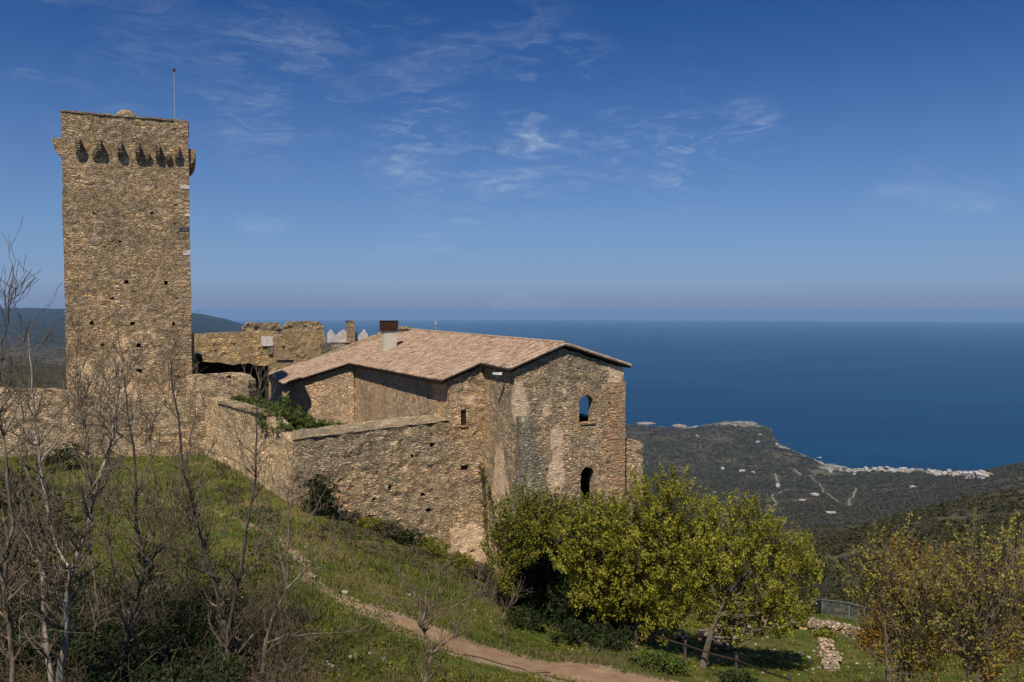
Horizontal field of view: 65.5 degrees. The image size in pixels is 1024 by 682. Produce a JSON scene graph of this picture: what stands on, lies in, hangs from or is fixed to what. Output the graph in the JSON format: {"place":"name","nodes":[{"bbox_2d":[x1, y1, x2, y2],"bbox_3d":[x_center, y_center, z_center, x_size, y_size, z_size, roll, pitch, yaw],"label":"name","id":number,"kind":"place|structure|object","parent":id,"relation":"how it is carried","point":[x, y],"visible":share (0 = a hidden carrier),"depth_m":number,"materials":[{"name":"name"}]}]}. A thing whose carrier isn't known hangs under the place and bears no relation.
{"place":"outdoors","nodes":[
{"label":"outdoors","id":0,"kind":"place"},
{"bbox_2d":[0,308,1023,681],"bbox_3d":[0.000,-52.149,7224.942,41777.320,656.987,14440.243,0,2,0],"label":"ground","id":1,"kind":"structure","parent":0,"point":[46,320],"depth_m":46.34,"materials":[{"name":"green plant"}]},
{"bbox_2d":[0,335,57,628],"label":"bare tree","id":2,"kind":"object","parent":1,"relation":"on","point":[24,454],"visible":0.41,"depth_m":26.73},
{"bbox_2d":[0,464,64,538],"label":"scrub bush","id":3,"kind":"object","parent":1,"relation":"on","point":[31,495],"visible":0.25,"depth_m":38.35,"materials":[{"name":"green plant"}]},
{"bbox_2d":[0,510,73,588],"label":"scrub bush","id":4,"kind":"object","parent":1,"relation":"on","point":[17,555],"visible":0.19,"depth_m":31.11,"materials":[{"name":"green plant"}]},
{"bbox_2d":[0,217,77,681],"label":"bare tree","id":5,"kind":"object","parent":1,"relation":"on","point":[11,656],"visible":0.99,"depth_m":18.04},
{"bbox_2d":[26,495,75,522],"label":"scrub bush","id":6,"kind":"object","parent":1,"relation":"on","point":[70,506],"visible":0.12,"depth_m":42.50,"materials":[{"name":"green plant"}]},
{"bbox_2d":[0,283,117,681],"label":"bare tree","id":7,"kind":"object","parent":1,"relation":"on","point":[46,650],"visible":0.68,"depth_m":20.60,"materials":[{"name":"grey plant"}]},
{"bbox_2d":[43,441,90,469],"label":"scrub bush","id":8,"kind":"object","parent":1,"relation":"on","point":[58,460],"visible":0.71,"depth_m":56.15,"materials":[{"name":"green plant"}]},
{"bbox_2d":[0,297,161,681],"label":"bare tree","id":9,"kind":"object","parent":1,"relation":"on","point":[64,602],"visible":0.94,"depth_m":19.94,"materials":[{"name":"grey plant"}]},
{"bbox_2d":[18,314,157,662],"bbox_3d":[-13.184,5.282,24.532,4.401,12.216,3.373,2,3,36],"label":"bare tree","id":10,"kind":"object","parent":1,"relation":"on","point":[99,610],"visible":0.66,"depth_m":24.70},
{"bbox_2d":[0,387,205,457],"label":"wall","id":11,"kind":"structure","parent":1,"relation":"on","point":[167,421],"depth_m":61.38,"materials":[{"name":"beige stone"}]},
{"bbox_2d":[63,332,156,622],"bbox_3d":[-14.013,6.199,27.594,2.502,13.116,3.307,1,2,24],"label":"bare tree","id":12,"kind":"object","parent":1,"relation":"on","point":[104,445],"visible":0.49,"depth_m":27.68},
{"bbox_2d":[52,110,195,396],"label":"stone tower","id":13,"kind":"structure","parent":1,"relation":"on","point":[126,174],"depth_m":66.51,"materials":[{"name":"stone"}]},
{"bbox_2d":[173,68,174,118],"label":"lightning rod","id":14,"kind":"object","parent":13,"relation":"on","point":[174,91],"visible":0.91,"depth_m":70.66,"materials":[{"name":"metal"}]},
{"bbox_2d":[0,566,249,681],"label":"undergrowth","id":15,"kind":"object","parent":1,"relation":"on","point":[174,673],"visible":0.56,"depth_m":23.90,"materials":[{"name":"green plant"}]},
{"bbox_2d":[63,316,218,681],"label":"bare tree","id":16,"kind":"object","parent":1,"relation":"on","point":[127,623],"visible":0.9,"depth_m":22.08,"materials":[{"name":"grey plant"}]},
{"bbox_2d":[99,353,194,652],"bbox_3d":[-11.436,6.140,25.422,3.406,11.499,2.654,0,2,0],"label":"bare tree","id":17,"kind":"object","parent":1,"relation":"on","point":[152,427],"visible":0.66,"depth_m":25.66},
{"bbox_2d":[3,525,295,681],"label":"dry undergrowth","id":18,"kind":"object","parent":1,"relation":"on","point":[232,555],"visible":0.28,"depth_m":35.13,"materials":[{"name":"brown plant"}]},
{"bbox_2d":[0,545,365,681],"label":"bramble stems","id":19,"kind":"object","parent":1,"relation":"on","point":[285,667],"visible":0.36,"depth_m":24.31,"materials":[{"name":"brown plant"}]},
{"bbox_2d":[139,354,230,633],"bbox_3d":[-11.138,6.635,27.384,2.835,12.308,3.397,0,2,0],"label":"bare tree","id":20,"kind":"object","parent":1,"relation":"on","point":[188,581],"visible":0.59,"depth_m":27.81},
{"bbox_2d":[121,310,290,680],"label":"bare tree","id":21,"kind":"object","parent":1,"relation":"on","point":[226,628],"visible":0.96,"depth_m":23.08,"materials":[{"name":"grey plant"}]},
{"bbox_2d":[185,372,256,400],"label":"parapet wall","id":22,"kind":"structure","parent":1,"relation":"on","point":[233,383],"depth_m":65.63,"materials":[{"name":"beige stone"}]},
{"bbox_2d":[191,322,283,407],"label":"courtyard range","id":23,"kind":"structure","parent":1,"relation":"on","point":[221,352],"depth_m":70.89,"materials":[{"name":"beige stone"}]},
{"bbox_2d":[205,397,296,504],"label":"retaining wall","id":24,"kind":"structure","parent":1,"relation":"on","point":[277,449],"depth_m":54.29,"materials":[{"name":"beige stone"}]},
{"bbox_2d":[229,394,352,437],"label":"ivy","id":25,"kind":"object","parent":24,"relation":"on","point":[293,418],"visible":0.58,"depth_m":52.81,"materials":[{"name":"green plant"}]},
{"bbox_2d":[207,389,359,637],"bbox_3d":[-8.059,5.977,27.805,5.362,8.937,2.419,0,2,0],"label":"bare tree","id":26,"kind":"object","parent":1,"relation":"on","point":[309,521],"visible":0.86,"depth_m":27.66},
{"bbox_2d":[268,321,325,371],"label":"range","id":27,"kind":"structure","parent":1,"relation":"on","point":[299,342],"depth_m":97.92,"materials":[{"name":"beige stone"}]},
{"bbox_2d":[320,329,367,354],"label":"merlon wall","id":28,"kind":"structure","parent":27,"relation":"attached to","point":[337,341],"depth_m":99.16,"materials":[{"name":"white paint"}]},
{"bbox_2d":[345,320,354,342],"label":"brick pillar","id":29,"kind":"structure","parent":28,"relation":"on","point":[350,331],"depth_m":99.11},
{"bbox_2d":[243,417,388,680],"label":"bare tree","id":30,"kind":"object","parent":1,"relation":"on","point":[287,586],"visible":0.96,"depth_m":23.73,"materials":[{"name":"grey plant"}]},
{"bbox_2d":[298,473,340,515],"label":"bush","id":31,"kind":"object","parent":1,"relation":"on","point":[326,497],"visible":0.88,"depth_m":47.80,"materials":[{"name":"green plant"}]},
{"bbox_2d":[337,509,361,523],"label":"scrub bush","id":32,"kind":"object","parent":1,"relation":"on","point":[351,518],"visible":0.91,"depth_m":48.83,"materials":[{"name":"green plant"}]},
{"bbox_2d":[213,463,504,606],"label":"wall foot scrub","id":33,"kind":"object","parent":1,"relation":"on","point":[406,550],"depth_m":45.85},
{"bbox_2d":[290,414,449,553],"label":"terrace wall","id":34,"kind":"structure","parent":1,"relation":"on","point":[398,471],"depth_m":51.26,"materials":[{"name":"beige stone"}]},
{"bbox_2d":[356,515,388,531],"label":"scrub bush","id":35,"kind":"object","parent":1,"relation":"on","point":[367,524],"visible":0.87,"depth_m":48.71,"materials":[{"name":"green plant"}]},
{"bbox_2d":[370,519,406,538],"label":"scrub bush","id":36,"kind":"object","parent":1,"relation":"on","point":[390,527],"visible":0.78,"depth_m":48.47,"materials":[{"name":"green plant"}]},
{"bbox_2d":[386,527,426,545],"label":"scrub bush","id":37,"kind":"object","parent":1,"relation":"on","point":[410,539],"visible":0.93,"depth_m":48.35,"materials":[{"name":"green plant"}]},
{"bbox_2d":[410,535,449,556],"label":"scrub bush","id":38,"kind":"object","parent":1,"relation":"on","point":[430,546],"visible":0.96,"depth_m":48.45,"materials":[{"name":"green plant"}]},
{"bbox_2d":[372,536,509,681],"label":"bare tree","id":39,"kind":"object","parent":1,"relation":"on","point":[422,623],"visible":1,"depth_m":22.77,"materials":[{"name":"grey plant"}]},
{"bbox_2d":[269,328,642,593],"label":"monastery building","id":40,"kind":"structure","parent":1,"relation":"on","point":[520,420],"depth_m":52.90,"materials":[{"name":"brown stone"}]},
{"bbox_2d":[379,320,397,351],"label":"chimney","id":41,"kind":"object","parent":40,"relation":"on","point":[388,329],"visible":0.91,"depth_m":75.01,"materials":[{"name":"paint"}]},
{"bbox_2d":[398,326,410,332],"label":"stone chimney","id":42,"kind":"object","parent":40,"relation":"on","point":[403,328],"visible":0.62,"depth_m":83.50,"materials":[{"name":"beige stone"}]},
{"bbox_2d":[478,462,488,561],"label":"climbing vine","id":43,"kind":"object","parent":40,"relation":"attached to","point":[482,487],"visible":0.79,"depth_m":53.16,"materials":[{"name":"green plant"}]},
{"bbox_2d":[482,473,496,531],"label":"climbing vine","id":44,"kind":"object","parent":40,"relation":"attached to","point":[489,487],"visible":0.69,"depth_m":51.76,"materials":[{"name":"green plant"}]},
{"bbox_2d":[492,372,502,384],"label":"floodlight","id":45,"kind":"object","parent":40,"relation":"attached to","point":[497,373],"visible":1,"depth_m":49.69,"materials":[{"name":"metal"}]},
{"bbox_2d":[438,550,474,569],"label":"scrub bush","id":46,"kind":"object","parent":1,"relation":"on","point":[460,558],"visible":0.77,"depth_m":47.91,"materials":[{"name":"green plant"}]},
{"bbox_2d":[461,562,497,580],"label":"scrub bush","id":47,"kind":"object","parent":1,"relation":"on","point":[476,572],"visible":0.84,"depth_m":46.80,"materials":[{"name":"green plant"}]},
{"bbox_2d":[468,574,532,643],"bbox_3d":[-0.514,11.847,34.828,2.941,2.990,1.871,0,2,0],"label":"dry bush","id":48,"kind":"object","parent":1,"relation":"on","point":[493,601],"visible":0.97,"depth_m":34.79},
{"bbox_2d":[480,580,520,605],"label":"scrub bush","id":49,"kind":"object","parent":1,"relation":"on","point":[490,584],"visible":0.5,"depth_m":43.37,"materials":[{"name":"green plant"}]},
{"bbox_2d":[0,452,1023,681],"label":"grass","id":50,"kind":"structure","parent":1,"relation":"on","point":[326,616],"depth_m":37.66,"materials":[{"name":"green plant"}]},
{"bbox_2d":[497,603,551,632],"bbox_3d":[0.596,13.827,39.555,2.710,1.201,2.212,0,2,0],"label":"scrub bush","id":51,"kind":"object","parent":1,"relation":"on","point":[525,622],"visible":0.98,"depth_m":39.38,"materials":[{"name":"green plant"}]},
{"bbox_2d":[479,476,576,603],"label":"yellow green tree","id":52,"kind":"object","parent":1,"relation":"on","point":[529,534],"visible":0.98,"depth_m":40.06,"materials":[{"name":"green plant"}]},
{"bbox_2d":[393,617,665,681],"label":"path","id":53,"kind":"structure","parent":1,"relation":"on","point":[593,673],"depth_m":30.47,"materials":[{"name":"brown soil"}]},
{"bbox_2d":[75,505,996,681],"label":"weeds","id":54,"kind":"object","parent":1,"relation":"on","point":[586,651],"visible":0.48,"depth_m":34.66,"materials":[{"name":"green plant"}]},
{"bbox_2d":[503,495,644,625],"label":"holm oak","id":55,"kind":"object","parent":1,"relation":"on","point":[540,575],"visible":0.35,"depth_m":41.99,"materials":[{"name":"green plant"}]},
{"bbox_2d":[547,614,610,646],"bbox_3d":[3.180,13.681,37.514,2.594,1.479,2.819,2,3,37],"label":"scrub bush","id":56,"kind":"object","parent":1,"relation":"on","point":[572,633],"visible":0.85,"depth_m":37.30,"materials":[{"name":"green plant"}]},
{"bbox_2d":[546,487,661,628],"bbox_3d":[4.083,11.078,38.246,5.293,8.347,4.489,-1,2,-25],"label":"yellow green tree","id":57,"kind":"object","parent":1,"relation":"on","point":[598,539],"visible":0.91,"depth_m":37.50,"materials":[{"name":"green plant"}]},
{"bbox_2d":[586,622,637,651],"bbox_3d":[4.538,13.403,36.021,2.407,1.274,2.129,0,2,0],"label":"scrub bush","id":58,"kind":"object","parent":1,"relation":"on","point":[615,642],"visible":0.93,"depth_m":35.85,"materials":[{"name":"green plant"}]},
{"bbox_2d":[626,649,657,668],"bbox_3d":[5.356,13.015,32.623,1.348,0.802,1.244,1,3,33],"label":"scrub bush","id":59,"kind":"object","parent":1,"relation":"on","point":[635,656],"visible":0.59,"depth_m":32.41,"materials":[{"name":"green plant"}]},
{"bbox_2d":[637,633,656,641],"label":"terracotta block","id":60,"kind":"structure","parent":1,"relation":"on","point":[651,637],"depth_m":39.03,"materials":[{"name":"brown"}]},
{"bbox_2d":[648,620,656,643],"bbox_3d":[6.905,14.373,39.052,0.515,1.292,0.460,0,2,0],"label":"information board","id":61,"kind":"object","parent":1,"relation":"on","point":[654,636],"visible":0.13,"depth_m":39.02,"materials":[{"name":"brown wood"}]},
{"bbox_2d":[640,647,680,672],"bbox_3d":[5.943,12.899,32.145,1.701,0.979,1.592,0,2,0],"label":"scrub bush","id":62,"kind":"object","parent":1,"relation":"on","point":[661,661],"visible":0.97,"depth_m":31.81,"materials":[{"name":"green plant"}]},
{"bbox_2d":[632,623,688,640],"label":"ruined wall","id":63,"kind":"structure","parent":1,"relation":"on","point":[683,637],"depth_m":41.68,"materials":[{"name":"grey stone"}]},
{"bbox_2d":[604,462,741,647],"bbox_3d":[7.330,10.363,37.147,6.076,9.512,4.901,0,2,0],"label":"yellow green tree","id":64,"kind":"object","parent":1,"relation":"on","point":[664,568],"visible":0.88,"depth_m":36.63,"materials":[{"name":"green plant"}]},
{"bbox_2d":[666,657,691,675],"bbox_3d":[6.781,13.358,32.527,1.120,0.740,0.958,0,2,0],"label":"scrub bush","id":65,"kind":"object","parent":1,"relation":"on","point":[682,668],"visible":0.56,"depth_m":32.35,"materials":[{"name":"green plant"}]},
{"bbox_2d":[619,619,791,681],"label":"rail fence","id":66,"kind":"object","parent":1,"relation":"on","point":[789,678],"visible":0.77,"depth_m":35.31,"materials":[{"name":"brown wood"}]},
{"bbox_2d":[700,631,738,650],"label":"ruined wall","id":67,"kind":"structure","parent":1,"relation":"on","point":[724,645],"depth_m":41.62,"materials":[{"name":"grey stone"}]},
{"bbox_2d":[713,667,756,681],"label":"scrub bush","id":68,"kind":"object","parent":1,"relation":"on","point":[732,676],"visible":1,"depth_m":31.54,"materials":[{"name":"green plant"}]},
{"bbox_2d":[696,619,779,640],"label":"ruined wall","id":69,"kind":"structure","parent":1,"relation":"on","point":[701,633],"depth_m":44.00,"materials":[{"name":"beige stone"}]},
{"bbox_2d":[680,488,825,668],"bbox_3d":[11.214,10.694,36.352,6.826,8.230,3.977,-1,2,-22],"label":"yellow green tree","id":70,"kind":"object","parent":1,"relation":"on","point":[731,568],"visible":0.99,"depth_m":35.73,"materials":[{"name":"green plant"}]},
{"bbox_2d":[810,626,837,639],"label":"scrub bush","id":71,"kind":"object","parent":1,"relation":"on","point":[820,632],"visible":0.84,"depth_m":46.60,"materials":[{"name":"green plant"}]},
{"bbox_2d":[625,424,1023,531],"bbox_3d":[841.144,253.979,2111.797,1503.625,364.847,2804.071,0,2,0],"label":"valley trees","id":72,"kind":"object","parent":1,"relation":"on","point":[914,502],"visible":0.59,"depth_m":1678.11,"materials":[{"name":"green plant"}]},
{"bbox_2d":[787,617,861,637],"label":"ruined wall","id":73,"kind":"structure","parent":1,"relation":"on","point":[814,623],"depth_m":50.15,"materials":[{"name":"beige stone"}]},
{"bbox_2d":[813,631,842,671],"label":"ruined wall","id":74,"kind":"structure","parent":1,"relation":"on","point":[825,645],"depth_m":41.77,"materials":[{"name":"beige stone"}]},
{"bbox_2d":[644,487,1023,616],"bbox_3d":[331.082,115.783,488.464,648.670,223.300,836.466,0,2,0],"label":"maquis","id":75,"kind":"object","parent":1,"relation":"on","point":[834,546],"visible":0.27,"depth_m":289.19,"materials":[{"name":"green plant"}]},
{"bbox_2d":[805,599,874,626],"bbox_3d":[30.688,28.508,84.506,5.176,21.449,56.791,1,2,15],"label":"wire fence","id":76,"kind":"object","parent":1,"relation":"on","point":[840,607],"visible":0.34,"depth_m":63.53,"materials":[{"name":"metal"}]},
{"bbox_2d":[841,534,976,681],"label":"rusty oak","id":77,"kind":"object","parent":1,"relation":"on","point":[872,636],"visible":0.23,"depth_m":30.28,"materials":[{"name":"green plant"}]},
{"bbox_2d":[834,511,990,681],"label":"young tree","id":78,"kind":"object","parent":1,"relation":"on","point":[919,610],"visible":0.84,"depth_m":23.17,"materials":[{"name":"green plant"}]},
{"bbox_2d":[915,505,1023,681],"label":"young tree","id":79,"kind":"object","parent":1,"relation":"on","point":[992,590],"visible":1,"depth_m":21.14,"materials":[{"name":"green plant"}]},
{"bbox_2d":[928,565,1023,681],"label":"rusty oak","id":80,"kind":"object","parent":1,"relation":"on","point":[992,676],"visible":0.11,"depth_m":29.22,"materials":[{"name":"brown plant"}]},
{"bbox_2d":[970,524,1023,667],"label":"young tree","id":81,"kind":"object","parent":1,"relation":"on","point":[1020,652],"visible":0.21,"depth_m":22.44,"materials":[{"name":"green plant"}]},
{"bbox_2d":[0,0,1023,321],"label":"sky","id":82,"kind":"structure","parent":0,"point":[792,160],"materials":[{"name":"blue"}]},
{"bbox_2d":[234,320,1023,470],"bbox_3d":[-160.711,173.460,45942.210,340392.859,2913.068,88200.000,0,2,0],"label":"sea","id":83,"kind":"structure","parent":0,"point":[937,395],"depth_m":5983.77,"materials":[{"name":"liquid"}]},
{"bbox_2d":[637,422,655,424],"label":"islet","id":84,"kind":"object","parent":83,"relation":"on","point":[644,423],"visible":0.98,"depth_m":3625.75,"materials":[{"name":"beige stone"}]},
{"bbox_2d":[672,424,686,426],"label":"sea rock","id":85,"kind":"object","parent":83,"relation":"on","point":[678,425],"visible":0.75,"depth_m":3545.21,"materials":[{"name":"beige stone"}]},
{"bbox_2d":[766,489,811,510],"bbox_3d":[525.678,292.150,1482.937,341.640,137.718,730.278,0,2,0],"label":"road","id":86,"kind":"structure","parent":0,"point":[773,499],"depth_m":1346.88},
{"bbox_2d":[809,475,837,500],"bbox_3d":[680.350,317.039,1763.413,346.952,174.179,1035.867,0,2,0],"label":"road","id":87,"kind":"structure","parent":0,"point":[823,490],"depth_m":1838.80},
{"bbox_2d":[848,488,856,505],"bbox_3d":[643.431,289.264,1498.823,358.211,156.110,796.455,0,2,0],"label":"road","id":88,"kind":"structure","parent":0,"point":[849,501],"depth_m":1307.68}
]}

